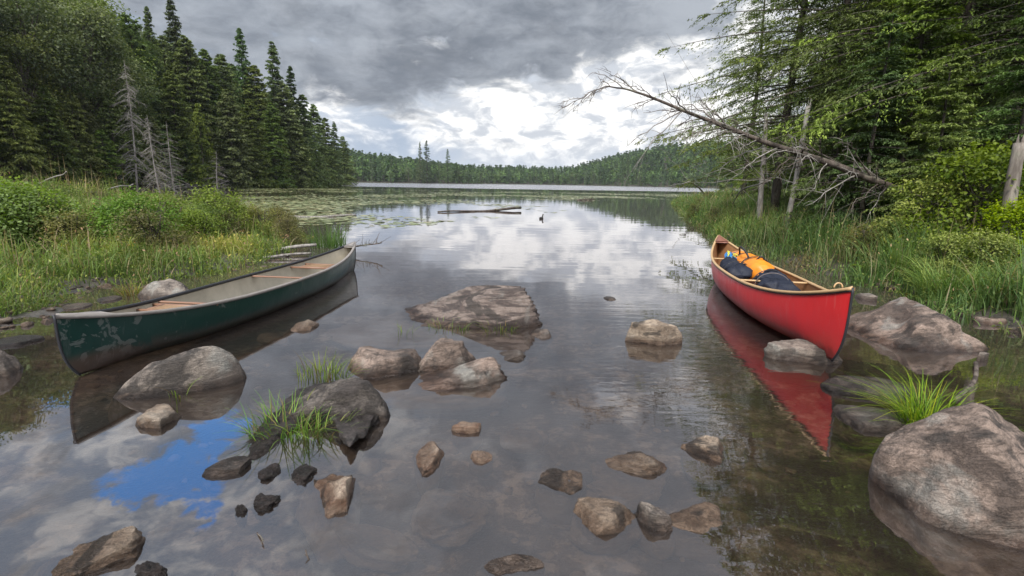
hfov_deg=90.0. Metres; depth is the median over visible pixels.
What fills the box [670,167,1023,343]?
bank grass
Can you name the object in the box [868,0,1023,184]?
hemlock tree
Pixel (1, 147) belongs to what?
maple tree
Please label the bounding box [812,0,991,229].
cedar tree
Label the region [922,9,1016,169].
hemlock tree
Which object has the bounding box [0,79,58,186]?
cedar tree
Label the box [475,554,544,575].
rock
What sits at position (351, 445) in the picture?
rock
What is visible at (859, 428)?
rock
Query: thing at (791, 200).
dead snag
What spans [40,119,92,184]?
cedar tree
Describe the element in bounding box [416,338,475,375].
rock
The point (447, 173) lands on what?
spruce tree
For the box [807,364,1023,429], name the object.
grass tuft
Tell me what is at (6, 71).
cedar tree
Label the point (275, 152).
cedar tree
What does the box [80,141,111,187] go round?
cedar tree
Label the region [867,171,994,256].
shrub
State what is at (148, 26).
spruce tree
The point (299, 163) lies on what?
cedar tree
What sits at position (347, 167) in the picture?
cedar tree
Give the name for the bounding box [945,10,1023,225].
cedar tree
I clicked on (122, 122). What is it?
cedar tree
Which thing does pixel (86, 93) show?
maple tree
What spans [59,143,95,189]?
cedar tree
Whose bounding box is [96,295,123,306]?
rock
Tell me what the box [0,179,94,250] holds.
marsh shrub
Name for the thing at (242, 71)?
spruce tree
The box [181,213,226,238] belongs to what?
sweet gale
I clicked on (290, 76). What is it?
spruce tree
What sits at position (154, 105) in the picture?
cedar tree
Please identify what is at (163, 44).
hemlock tree
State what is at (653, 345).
rock
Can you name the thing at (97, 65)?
maple tree
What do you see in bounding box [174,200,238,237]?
marsh shrub
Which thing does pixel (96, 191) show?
sweet gale
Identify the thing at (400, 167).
conifer
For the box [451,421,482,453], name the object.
rock
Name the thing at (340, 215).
driftwood log
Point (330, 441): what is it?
grass tuft
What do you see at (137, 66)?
maple tree
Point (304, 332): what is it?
rock
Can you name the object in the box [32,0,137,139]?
maple tree
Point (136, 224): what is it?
sweet gale
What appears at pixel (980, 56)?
hemlock tree
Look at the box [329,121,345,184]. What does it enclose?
spruce tree
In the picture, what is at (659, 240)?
lake water
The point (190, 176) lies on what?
hemlock tree
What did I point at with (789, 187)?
cedar tree
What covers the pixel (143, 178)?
hemlock tree
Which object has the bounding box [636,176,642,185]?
broadleaf
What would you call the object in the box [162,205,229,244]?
marsh shrub
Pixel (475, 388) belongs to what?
rock
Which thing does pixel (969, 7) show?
hemlock tree
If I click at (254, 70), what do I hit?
cedar tree
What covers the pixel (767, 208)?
sweet gale
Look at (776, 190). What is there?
hemlock tree
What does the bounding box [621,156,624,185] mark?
spruce tree
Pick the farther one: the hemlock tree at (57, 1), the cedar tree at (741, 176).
the hemlock tree at (57, 1)
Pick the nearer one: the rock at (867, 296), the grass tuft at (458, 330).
the grass tuft at (458, 330)
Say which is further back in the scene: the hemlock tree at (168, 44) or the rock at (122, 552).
the hemlock tree at (168, 44)
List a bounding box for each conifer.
[370,164,374,181]
[398,162,403,181]
[415,163,419,181]
[642,169,646,185]
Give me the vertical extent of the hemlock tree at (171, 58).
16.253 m
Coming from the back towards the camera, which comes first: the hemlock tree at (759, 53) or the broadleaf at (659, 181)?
the broadleaf at (659, 181)
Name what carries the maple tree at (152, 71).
on the ground at (810, 518)
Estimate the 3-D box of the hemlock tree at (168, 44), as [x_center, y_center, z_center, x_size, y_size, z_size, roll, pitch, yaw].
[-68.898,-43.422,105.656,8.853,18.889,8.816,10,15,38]
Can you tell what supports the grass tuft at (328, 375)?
on the mud clump at (259, 454)
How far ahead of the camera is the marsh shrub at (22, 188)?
9.62 m
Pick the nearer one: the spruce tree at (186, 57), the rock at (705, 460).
the rock at (705, 460)
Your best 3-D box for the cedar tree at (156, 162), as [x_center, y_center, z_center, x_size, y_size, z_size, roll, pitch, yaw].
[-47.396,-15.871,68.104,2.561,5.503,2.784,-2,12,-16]
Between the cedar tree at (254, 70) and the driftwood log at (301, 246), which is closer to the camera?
the driftwood log at (301, 246)
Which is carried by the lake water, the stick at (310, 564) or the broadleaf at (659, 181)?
the stick at (310, 564)
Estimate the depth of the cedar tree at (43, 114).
49.41 m
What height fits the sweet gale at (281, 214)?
1.028 m
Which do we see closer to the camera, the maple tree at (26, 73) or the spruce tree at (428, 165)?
the maple tree at (26, 73)
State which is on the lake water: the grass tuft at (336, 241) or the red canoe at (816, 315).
the red canoe at (816, 315)
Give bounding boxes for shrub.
[0,173,81,249]
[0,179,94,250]
[0,180,76,241]
[0,184,76,251]
[3,185,84,240]
[15,177,89,203]
[70,185,185,246]
[130,187,193,220]
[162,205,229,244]
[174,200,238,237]
[178,183,263,236]
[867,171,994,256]
[876,230,931,282]
[892,140,1023,259]
[902,230,988,284]
[935,227,1023,286]
[951,195,1023,274]
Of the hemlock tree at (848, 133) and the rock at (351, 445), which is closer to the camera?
the rock at (351, 445)
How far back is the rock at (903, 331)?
5.30 m
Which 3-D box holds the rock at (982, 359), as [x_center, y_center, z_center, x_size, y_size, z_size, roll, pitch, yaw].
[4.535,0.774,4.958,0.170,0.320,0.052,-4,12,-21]
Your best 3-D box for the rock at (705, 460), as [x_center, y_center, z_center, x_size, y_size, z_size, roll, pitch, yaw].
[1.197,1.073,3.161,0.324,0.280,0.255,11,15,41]
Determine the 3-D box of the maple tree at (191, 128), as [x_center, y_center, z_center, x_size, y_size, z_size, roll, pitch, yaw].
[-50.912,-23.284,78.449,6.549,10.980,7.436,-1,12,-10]
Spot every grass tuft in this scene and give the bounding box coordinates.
[1,280,86,312]
[78,278,156,299]
[155,377,200,403]
[212,388,342,450]
[264,406,368,449]
[293,348,370,386]
[302,218,352,248]
[394,323,415,337]
[424,317,469,335]
[477,321,518,335]
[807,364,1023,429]
[882,250,1016,303]
[929,251,1023,303]
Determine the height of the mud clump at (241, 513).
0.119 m
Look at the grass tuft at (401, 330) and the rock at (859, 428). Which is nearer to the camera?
the rock at (859, 428)
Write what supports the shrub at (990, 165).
on the ground at (810, 518)
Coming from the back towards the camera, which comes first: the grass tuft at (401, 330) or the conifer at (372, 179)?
the conifer at (372, 179)
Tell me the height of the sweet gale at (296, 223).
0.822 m
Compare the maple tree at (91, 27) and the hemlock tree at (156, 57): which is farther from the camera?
the hemlock tree at (156, 57)
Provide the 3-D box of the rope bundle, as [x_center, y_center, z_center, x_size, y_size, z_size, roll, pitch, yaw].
[3.375,-0.507,7.910,0.144,0.099,0.509,3,11,10]
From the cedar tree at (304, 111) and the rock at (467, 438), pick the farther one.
the cedar tree at (304, 111)
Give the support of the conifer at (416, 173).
on the ground at (810, 518)
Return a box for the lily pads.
[238,188,694,226]
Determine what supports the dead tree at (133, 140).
on the ground at (810, 518)
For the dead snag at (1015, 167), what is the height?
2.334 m
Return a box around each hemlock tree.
[2,110,69,187]
[43,0,60,28]
[107,144,132,183]
[112,13,174,138]
[122,124,156,185]
[143,41,166,113]
[153,131,185,186]
[154,34,171,76]
[157,51,200,139]
[161,30,178,64]
[161,132,186,184]
[175,139,203,185]
[228,66,241,95]
[634,0,934,211]
[669,0,823,197]
[669,0,1023,217]
[676,0,1023,205]
[721,0,913,170]
[738,0,971,192]
[739,0,1023,195]
[760,0,1023,207]
[772,0,1023,189]
[776,0,1023,161]
[787,55,842,187]
[839,5,978,185]
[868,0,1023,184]
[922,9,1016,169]
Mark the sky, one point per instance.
(486, 82)
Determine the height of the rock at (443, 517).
0.144 m
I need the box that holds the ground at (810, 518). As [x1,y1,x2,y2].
[0,136,1023,575]
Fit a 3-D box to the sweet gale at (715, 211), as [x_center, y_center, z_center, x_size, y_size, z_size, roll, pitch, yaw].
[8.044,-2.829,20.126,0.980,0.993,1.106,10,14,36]
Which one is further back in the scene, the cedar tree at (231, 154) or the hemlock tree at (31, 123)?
the cedar tree at (231, 154)
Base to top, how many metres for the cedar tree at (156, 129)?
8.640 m
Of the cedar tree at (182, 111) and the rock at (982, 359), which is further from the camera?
the cedar tree at (182, 111)
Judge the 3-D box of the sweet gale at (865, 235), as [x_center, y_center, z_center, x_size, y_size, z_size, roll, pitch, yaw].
[6.952,-0.869,10.041,1.153,0.918,1.096,5,12,21]
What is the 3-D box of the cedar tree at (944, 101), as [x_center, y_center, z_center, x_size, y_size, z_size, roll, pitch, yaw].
[8.567,-2.633,10.229,2.095,4.012,1.798,-3,12,-19]
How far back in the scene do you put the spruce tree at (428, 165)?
432.13 m
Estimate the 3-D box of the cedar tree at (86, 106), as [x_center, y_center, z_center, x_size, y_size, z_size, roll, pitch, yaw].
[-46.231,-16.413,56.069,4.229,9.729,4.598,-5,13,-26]
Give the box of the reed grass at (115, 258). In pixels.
[0,154,313,317]
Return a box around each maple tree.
[0,0,62,104]
[0,0,70,110]
[0,0,112,148]
[0,7,16,83]
[0,25,83,153]
[0,95,18,153]
[25,24,103,139]
[27,0,163,156]
[31,0,123,111]
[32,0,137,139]
[59,0,166,120]
[74,23,158,154]
[105,46,162,146]
[116,29,165,112]
[160,104,201,157]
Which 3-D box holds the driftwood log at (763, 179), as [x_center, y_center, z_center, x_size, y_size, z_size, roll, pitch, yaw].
[7.813,-4.967,20.224,4.073,4.644,19.734,6,13,24]
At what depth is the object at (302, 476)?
2.79 m
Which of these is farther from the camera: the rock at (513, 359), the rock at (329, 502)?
the rock at (513, 359)
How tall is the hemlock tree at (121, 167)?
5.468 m
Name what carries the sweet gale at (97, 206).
on the ground at (810, 518)
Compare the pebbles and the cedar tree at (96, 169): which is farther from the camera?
the cedar tree at (96, 169)
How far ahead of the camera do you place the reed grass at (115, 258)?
8.68 m
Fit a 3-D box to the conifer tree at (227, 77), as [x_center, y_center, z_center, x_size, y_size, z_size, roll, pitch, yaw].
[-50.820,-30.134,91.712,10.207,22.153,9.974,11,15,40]
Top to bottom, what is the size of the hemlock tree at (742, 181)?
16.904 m
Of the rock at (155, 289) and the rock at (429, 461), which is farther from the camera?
the rock at (155, 289)
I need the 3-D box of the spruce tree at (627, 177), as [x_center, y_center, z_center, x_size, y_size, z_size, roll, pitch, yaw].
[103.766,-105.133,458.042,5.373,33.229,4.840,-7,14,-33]
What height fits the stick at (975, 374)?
0.073 m
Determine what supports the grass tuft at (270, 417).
on the mud clump at (259, 454)
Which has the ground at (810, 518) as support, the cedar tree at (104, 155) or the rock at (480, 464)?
the cedar tree at (104, 155)
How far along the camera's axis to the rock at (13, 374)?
4.22 m
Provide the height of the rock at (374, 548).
0.146 m
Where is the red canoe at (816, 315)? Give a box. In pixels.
[711,235,854,361]
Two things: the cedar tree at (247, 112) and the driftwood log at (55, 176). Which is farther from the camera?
the cedar tree at (247, 112)
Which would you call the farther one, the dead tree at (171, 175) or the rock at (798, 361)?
the dead tree at (171, 175)
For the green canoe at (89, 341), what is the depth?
5.14 m
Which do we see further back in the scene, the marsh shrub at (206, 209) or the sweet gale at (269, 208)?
the sweet gale at (269, 208)
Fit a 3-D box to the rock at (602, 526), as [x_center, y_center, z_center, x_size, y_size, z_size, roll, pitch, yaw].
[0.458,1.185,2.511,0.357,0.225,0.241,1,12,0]
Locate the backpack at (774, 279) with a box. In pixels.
[753,269,800,290]
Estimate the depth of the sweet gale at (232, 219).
12.38 m
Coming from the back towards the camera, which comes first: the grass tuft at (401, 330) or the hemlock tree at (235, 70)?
the hemlock tree at (235, 70)
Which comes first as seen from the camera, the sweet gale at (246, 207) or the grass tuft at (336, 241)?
the grass tuft at (336, 241)
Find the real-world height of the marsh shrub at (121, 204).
1.481 m
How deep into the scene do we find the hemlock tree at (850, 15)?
13.78 m
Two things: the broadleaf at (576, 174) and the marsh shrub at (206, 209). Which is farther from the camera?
the broadleaf at (576, 174)
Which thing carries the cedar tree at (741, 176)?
on the ground at (810, 518)
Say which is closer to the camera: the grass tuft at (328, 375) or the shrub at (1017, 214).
the grass tuft at (328, 375)
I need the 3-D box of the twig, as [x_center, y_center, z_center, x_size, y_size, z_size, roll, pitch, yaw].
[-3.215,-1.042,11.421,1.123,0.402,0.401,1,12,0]
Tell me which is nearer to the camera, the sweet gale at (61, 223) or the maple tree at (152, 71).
the sweet gale at (61, 223)
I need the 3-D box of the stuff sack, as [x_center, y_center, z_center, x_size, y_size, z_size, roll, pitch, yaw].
[3.276,-0.239,7.452,0.424,0.364,0.943,4,11,14]
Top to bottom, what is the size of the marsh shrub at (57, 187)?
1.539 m
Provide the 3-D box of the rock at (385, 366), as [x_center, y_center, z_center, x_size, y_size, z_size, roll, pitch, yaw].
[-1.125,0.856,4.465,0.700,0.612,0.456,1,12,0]
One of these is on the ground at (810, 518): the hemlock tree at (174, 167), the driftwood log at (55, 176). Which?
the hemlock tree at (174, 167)
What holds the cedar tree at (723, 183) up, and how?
on the ground at (810, 518)
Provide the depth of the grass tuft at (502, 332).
5.67 m
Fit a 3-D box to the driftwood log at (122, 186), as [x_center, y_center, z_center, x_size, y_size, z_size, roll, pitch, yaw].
[-12.686,-3.318,16.712,0.115,0.159,3.293,-5,13,-25]
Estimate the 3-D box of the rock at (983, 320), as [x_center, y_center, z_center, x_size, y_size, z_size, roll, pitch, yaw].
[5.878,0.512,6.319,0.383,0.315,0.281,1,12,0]
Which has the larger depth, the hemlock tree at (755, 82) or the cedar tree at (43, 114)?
the cedar tree at (43, 114)
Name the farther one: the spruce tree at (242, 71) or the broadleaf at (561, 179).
the broadleaf at (561, 179)
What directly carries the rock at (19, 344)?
on the ground at (810, 518)
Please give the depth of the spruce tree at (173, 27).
84.67 m
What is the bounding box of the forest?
[320,134,802,186]
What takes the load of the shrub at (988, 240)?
on the ground at (810, 518)
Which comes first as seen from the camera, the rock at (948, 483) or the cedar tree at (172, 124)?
the rock at (948, 483)
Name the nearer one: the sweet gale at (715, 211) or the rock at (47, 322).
the rock at (47, 322)
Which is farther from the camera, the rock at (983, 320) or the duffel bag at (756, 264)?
the duffel bag at (756, 264)
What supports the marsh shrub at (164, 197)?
on the ground at (810, 518)
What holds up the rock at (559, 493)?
on the ground at (810, 518)
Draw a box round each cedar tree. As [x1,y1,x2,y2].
[0,54,51,177]
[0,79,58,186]
[26,87,90,188]
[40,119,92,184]
[59,92,113,187]
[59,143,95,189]
[72,92,119,176]
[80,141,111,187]
[85,129,130,190]
[89,91,146,188]
[115,92,158,185]
[124,34,163,118]
[138,138,164,185]
[139,105,165,151]
[145,116,172,181]
[151,148,167,185]
[152,70,210,178]
[160,77,202,148]
[160,101,194,170]
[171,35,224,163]
[186,103,223,188]
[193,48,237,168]
[203,128,223,182]
[206,89,262,188]
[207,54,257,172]
[235,99,278,187]
[237,65,291,185]
[257,103,297,187]
[272,82,316,186]
[287,121,318,186]
[289,94,329,186]
[303,104,337,186]
[319,118,344,185]
[336,136,357,184]
[713,146,737,192]
[725,121,761,188]
[742,125,790,201]
[770,143,815,208]
[779,61,885,228]
[796,13,932,235]
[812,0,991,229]
[864,50,993,234]
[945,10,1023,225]
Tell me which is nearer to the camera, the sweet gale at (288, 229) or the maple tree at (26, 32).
the sweet gale at (288, 229)
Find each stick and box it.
[305,550,311,566]
[953,361,978,402]
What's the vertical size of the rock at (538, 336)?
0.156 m
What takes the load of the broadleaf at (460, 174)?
on the ground at (810, 518)
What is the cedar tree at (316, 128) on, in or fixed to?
on the ground at (810, 518)
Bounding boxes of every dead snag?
[756,112,784,228]
[771,100,831,233]
[999,135,1023,260]
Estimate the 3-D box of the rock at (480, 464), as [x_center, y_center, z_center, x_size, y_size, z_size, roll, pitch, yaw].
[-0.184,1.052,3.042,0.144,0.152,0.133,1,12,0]
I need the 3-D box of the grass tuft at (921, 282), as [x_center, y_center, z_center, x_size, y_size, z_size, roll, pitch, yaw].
[6.454,-0.154,7.338,2.357,0.731,2.457,1,12,0]
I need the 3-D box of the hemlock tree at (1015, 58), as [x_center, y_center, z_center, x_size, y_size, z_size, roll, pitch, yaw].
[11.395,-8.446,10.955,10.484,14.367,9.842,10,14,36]
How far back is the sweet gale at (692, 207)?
25.23 m
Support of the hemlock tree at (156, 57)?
on the ground at (810, 518)
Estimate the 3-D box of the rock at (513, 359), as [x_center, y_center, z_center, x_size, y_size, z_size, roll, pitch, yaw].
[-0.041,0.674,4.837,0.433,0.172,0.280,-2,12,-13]
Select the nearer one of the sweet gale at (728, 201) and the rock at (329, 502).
the rock at (329, 502)
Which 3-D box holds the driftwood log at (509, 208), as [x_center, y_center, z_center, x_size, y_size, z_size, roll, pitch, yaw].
[-1.663,-4.412,28.826,5.687,0.280,0.289,-8,15,-37]
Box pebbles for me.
[0,253,1023,575]
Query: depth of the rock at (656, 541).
2.42 m
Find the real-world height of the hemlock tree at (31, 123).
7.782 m
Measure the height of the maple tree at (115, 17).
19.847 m
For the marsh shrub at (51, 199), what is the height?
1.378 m
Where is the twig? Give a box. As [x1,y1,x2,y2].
[356,234,389,246]
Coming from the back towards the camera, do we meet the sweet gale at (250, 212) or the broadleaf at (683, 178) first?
the broadleaf at (683, 178)
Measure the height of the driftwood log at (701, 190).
4.331 m
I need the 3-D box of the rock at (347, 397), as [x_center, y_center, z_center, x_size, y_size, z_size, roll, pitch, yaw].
[-1.237,1.025,3.618,0.789,0.824,0.433,1,12,0]
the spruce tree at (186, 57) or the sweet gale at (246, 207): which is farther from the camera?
the spruce tree at (186, 57)
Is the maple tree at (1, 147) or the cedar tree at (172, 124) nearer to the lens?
the maple tree at (1, 147)
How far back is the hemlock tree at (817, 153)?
36.79 m
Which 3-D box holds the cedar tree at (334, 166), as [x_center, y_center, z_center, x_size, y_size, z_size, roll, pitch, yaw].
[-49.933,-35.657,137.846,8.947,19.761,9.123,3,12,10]
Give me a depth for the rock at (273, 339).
5.38 m
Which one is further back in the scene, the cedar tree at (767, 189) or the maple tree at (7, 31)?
the maple tree at (7, 31)
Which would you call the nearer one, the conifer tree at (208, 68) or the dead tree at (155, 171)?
the dead tree at (155, 171)
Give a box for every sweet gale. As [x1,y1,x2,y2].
[21,204,117,252]
[68,182,120,203]
[78,198,113,228]
[97,202,208,254]
[144,196,218,233]
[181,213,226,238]
[210,207,247,237]
[233,201,257,221]
[241,202,284,236]
[261,204,301,235]
[265,203,290,222]
[271,211,309,244]
[278,211,305,234]
[685,201,704,218]
[704,204,726,223]
[719,196,739,207]
[726,209,752,225]
[753,202,775,215]
[833,220,893,260]
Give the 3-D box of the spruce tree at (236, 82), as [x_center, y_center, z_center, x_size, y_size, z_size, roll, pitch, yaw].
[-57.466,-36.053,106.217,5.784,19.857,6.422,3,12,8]
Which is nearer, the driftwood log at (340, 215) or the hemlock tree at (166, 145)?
the driftwood log at (340, 215)
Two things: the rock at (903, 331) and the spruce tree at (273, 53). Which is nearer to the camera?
the rock at (903, 331)
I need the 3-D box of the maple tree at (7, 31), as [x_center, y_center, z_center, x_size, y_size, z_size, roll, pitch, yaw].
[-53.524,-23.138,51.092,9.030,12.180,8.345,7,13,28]
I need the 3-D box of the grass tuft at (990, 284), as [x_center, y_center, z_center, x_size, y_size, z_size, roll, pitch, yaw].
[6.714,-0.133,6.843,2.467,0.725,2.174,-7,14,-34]
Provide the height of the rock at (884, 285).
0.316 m
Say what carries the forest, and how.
on the ground at (810, 518)
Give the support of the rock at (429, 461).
on the ground at (810, 518)
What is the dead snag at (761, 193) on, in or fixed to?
on the ground at (810, 518)
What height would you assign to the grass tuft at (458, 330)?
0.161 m
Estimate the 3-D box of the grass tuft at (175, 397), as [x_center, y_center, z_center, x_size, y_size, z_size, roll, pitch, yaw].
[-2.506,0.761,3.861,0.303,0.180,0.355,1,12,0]
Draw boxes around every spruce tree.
[138,114,161,177]
[141,6,165,95]
[160,0,198,134]
[229,64,239,97]
[231,28,264,168]
[263,41,303,181]
[284,66,310,176]
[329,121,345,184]
[415,143,423,182]
[420,140,432,182]
[441,149,452,181]
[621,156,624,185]
[624,153,630,185]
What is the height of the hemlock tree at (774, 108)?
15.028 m
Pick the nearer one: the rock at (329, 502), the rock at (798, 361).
the rock at (329, 502)
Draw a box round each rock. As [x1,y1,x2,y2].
[0,335,44,354]
[0,350,29,390]
[33,526,147,575]
[40,317,53,325]
[62,303,92,310]
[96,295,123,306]
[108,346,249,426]
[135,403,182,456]
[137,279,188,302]
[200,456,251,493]
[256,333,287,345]
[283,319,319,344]
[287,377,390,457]
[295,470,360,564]
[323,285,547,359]
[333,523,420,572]
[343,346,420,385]
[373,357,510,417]
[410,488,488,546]
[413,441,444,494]
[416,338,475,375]
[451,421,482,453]
[469,450,492,477]
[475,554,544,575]
[490,349,528,369]
[530,328,552,345]
[534,468,586,525]
[569,496,641,554]
[589,451,669,492]
[603,296,615,302]
[623,319,681,372]
[634,501,674,560]
[669,502,735,563]
[679,435,732,488]
[761,339,843,385]
[818,375,913,410]
[830,404,914,452]
[839,297,995,365]
[855,293,877,308]
[868,402,1023,568]
[873,281,894,288]
[972,316,1007,324]
[976,352,988,368]
[1003,321,1023,336]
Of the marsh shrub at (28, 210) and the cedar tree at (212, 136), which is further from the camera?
the cedar tree at (212, 136)
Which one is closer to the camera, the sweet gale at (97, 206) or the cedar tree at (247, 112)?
the sweet gale at (97, 206)
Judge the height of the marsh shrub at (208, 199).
1.617 m
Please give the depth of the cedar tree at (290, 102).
106.83 m
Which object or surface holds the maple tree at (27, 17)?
on the ground at (810, 518)
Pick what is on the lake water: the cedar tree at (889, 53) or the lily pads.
the lily pads
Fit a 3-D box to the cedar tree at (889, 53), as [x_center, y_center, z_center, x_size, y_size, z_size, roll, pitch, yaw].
[8.417,-3.535,11.974,2.743,5.252,2.354,11,16,41]
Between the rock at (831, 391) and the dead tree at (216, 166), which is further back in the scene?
the dead tree at (216, 166)
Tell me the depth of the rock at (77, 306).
6.36 m
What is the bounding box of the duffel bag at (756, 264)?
[732,246,774,282]
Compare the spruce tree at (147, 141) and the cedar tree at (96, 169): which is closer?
the cedar tree at (96, 169)
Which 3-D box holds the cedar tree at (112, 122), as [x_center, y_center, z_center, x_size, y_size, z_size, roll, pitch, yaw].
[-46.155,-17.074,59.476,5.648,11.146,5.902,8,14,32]
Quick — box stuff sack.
[720,256,752,278]
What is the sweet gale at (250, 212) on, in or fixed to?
on the ground at (810, 518)
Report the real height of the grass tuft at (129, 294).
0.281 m
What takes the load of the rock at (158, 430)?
on the ground at (810, 518)
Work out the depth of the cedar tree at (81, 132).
53.30 m
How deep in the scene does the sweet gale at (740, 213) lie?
17.20 m
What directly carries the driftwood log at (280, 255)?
on the ground at (810, 518)
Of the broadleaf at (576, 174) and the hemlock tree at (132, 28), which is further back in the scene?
the broadleaf at (576, 174)
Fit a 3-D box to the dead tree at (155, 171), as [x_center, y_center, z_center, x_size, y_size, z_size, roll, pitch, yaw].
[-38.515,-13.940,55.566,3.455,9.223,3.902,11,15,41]
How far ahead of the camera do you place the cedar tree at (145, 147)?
65.58 m
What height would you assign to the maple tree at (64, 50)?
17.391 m
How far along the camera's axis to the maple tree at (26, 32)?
54.07 m
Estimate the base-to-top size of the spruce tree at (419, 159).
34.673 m
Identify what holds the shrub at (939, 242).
on the ground at (810, 518)
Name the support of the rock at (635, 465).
on the ground at (810, 518)
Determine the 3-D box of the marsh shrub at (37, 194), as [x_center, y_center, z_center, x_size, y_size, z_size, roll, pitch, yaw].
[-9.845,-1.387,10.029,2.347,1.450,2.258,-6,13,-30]
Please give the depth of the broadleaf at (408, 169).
431.91 m
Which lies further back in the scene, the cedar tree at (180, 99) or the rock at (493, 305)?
the cedar tree at (180, 99)
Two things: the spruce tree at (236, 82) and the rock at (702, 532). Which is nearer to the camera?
the rock at (702, 532)
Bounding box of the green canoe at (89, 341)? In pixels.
[51,241,355,375]
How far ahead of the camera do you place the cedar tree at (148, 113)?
71.29 m
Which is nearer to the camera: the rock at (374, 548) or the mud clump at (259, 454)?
the rock at (374, 548)
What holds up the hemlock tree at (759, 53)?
on the ground at (810, 518)
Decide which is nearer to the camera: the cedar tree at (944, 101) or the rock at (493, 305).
the rock at (493, 305)
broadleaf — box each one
[387,170,394,182]
[405,166,411,182]
[455,168,462,182]
[559,174,564,184]
[573,172,579,184]
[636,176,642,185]
[657,172,663,184]
[679,173,686,184]
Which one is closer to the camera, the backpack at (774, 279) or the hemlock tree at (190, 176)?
the backpack at (774, 279)
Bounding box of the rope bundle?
[724,251,737,258]
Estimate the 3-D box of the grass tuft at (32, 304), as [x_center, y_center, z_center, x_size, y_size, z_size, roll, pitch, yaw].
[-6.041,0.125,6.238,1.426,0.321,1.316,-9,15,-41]
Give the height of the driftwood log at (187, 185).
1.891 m
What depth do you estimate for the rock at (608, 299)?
7.24 m
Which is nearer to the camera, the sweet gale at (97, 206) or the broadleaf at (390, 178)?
the sweet gale at (97, 206)
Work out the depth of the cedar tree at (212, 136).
83.89 m
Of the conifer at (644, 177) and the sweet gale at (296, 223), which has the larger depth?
the conifer at (644, 177)
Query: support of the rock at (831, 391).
on the ground at (810, 518)
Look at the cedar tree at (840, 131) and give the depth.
13.26 m
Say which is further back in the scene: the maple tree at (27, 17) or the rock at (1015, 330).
the maple tree at (27, 17)
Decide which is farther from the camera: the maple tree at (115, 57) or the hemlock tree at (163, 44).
the hemlock tree at (163, 44)
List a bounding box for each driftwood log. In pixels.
[40,171,66,183]
[110,184,133,188]
[177,179,213,188]
[263,252,310,258]
[271,244,316,250]
[291,214,355,217]
[437,206,521,211]
[653,34,770,202]
[660,148,704,194]
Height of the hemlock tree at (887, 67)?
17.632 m
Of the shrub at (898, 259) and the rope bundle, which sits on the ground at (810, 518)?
the shrub at (898, 259)
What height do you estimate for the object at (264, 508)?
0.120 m
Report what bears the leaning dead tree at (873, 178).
on the ground at (810, 518)
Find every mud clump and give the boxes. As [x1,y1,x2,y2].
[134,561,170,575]
[234,504,247,528]
[240,381,333,471]
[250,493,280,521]
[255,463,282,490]
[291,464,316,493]
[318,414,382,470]
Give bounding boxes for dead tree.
[109,64,162,190]
[139,118,180,191]
[156,124,188,190]
[201,155,228,189]
[555,68,910,230]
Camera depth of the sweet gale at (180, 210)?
11.38 m
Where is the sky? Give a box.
[104,0,841,168]
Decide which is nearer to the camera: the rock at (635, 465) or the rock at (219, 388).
the rock at (635, 465)

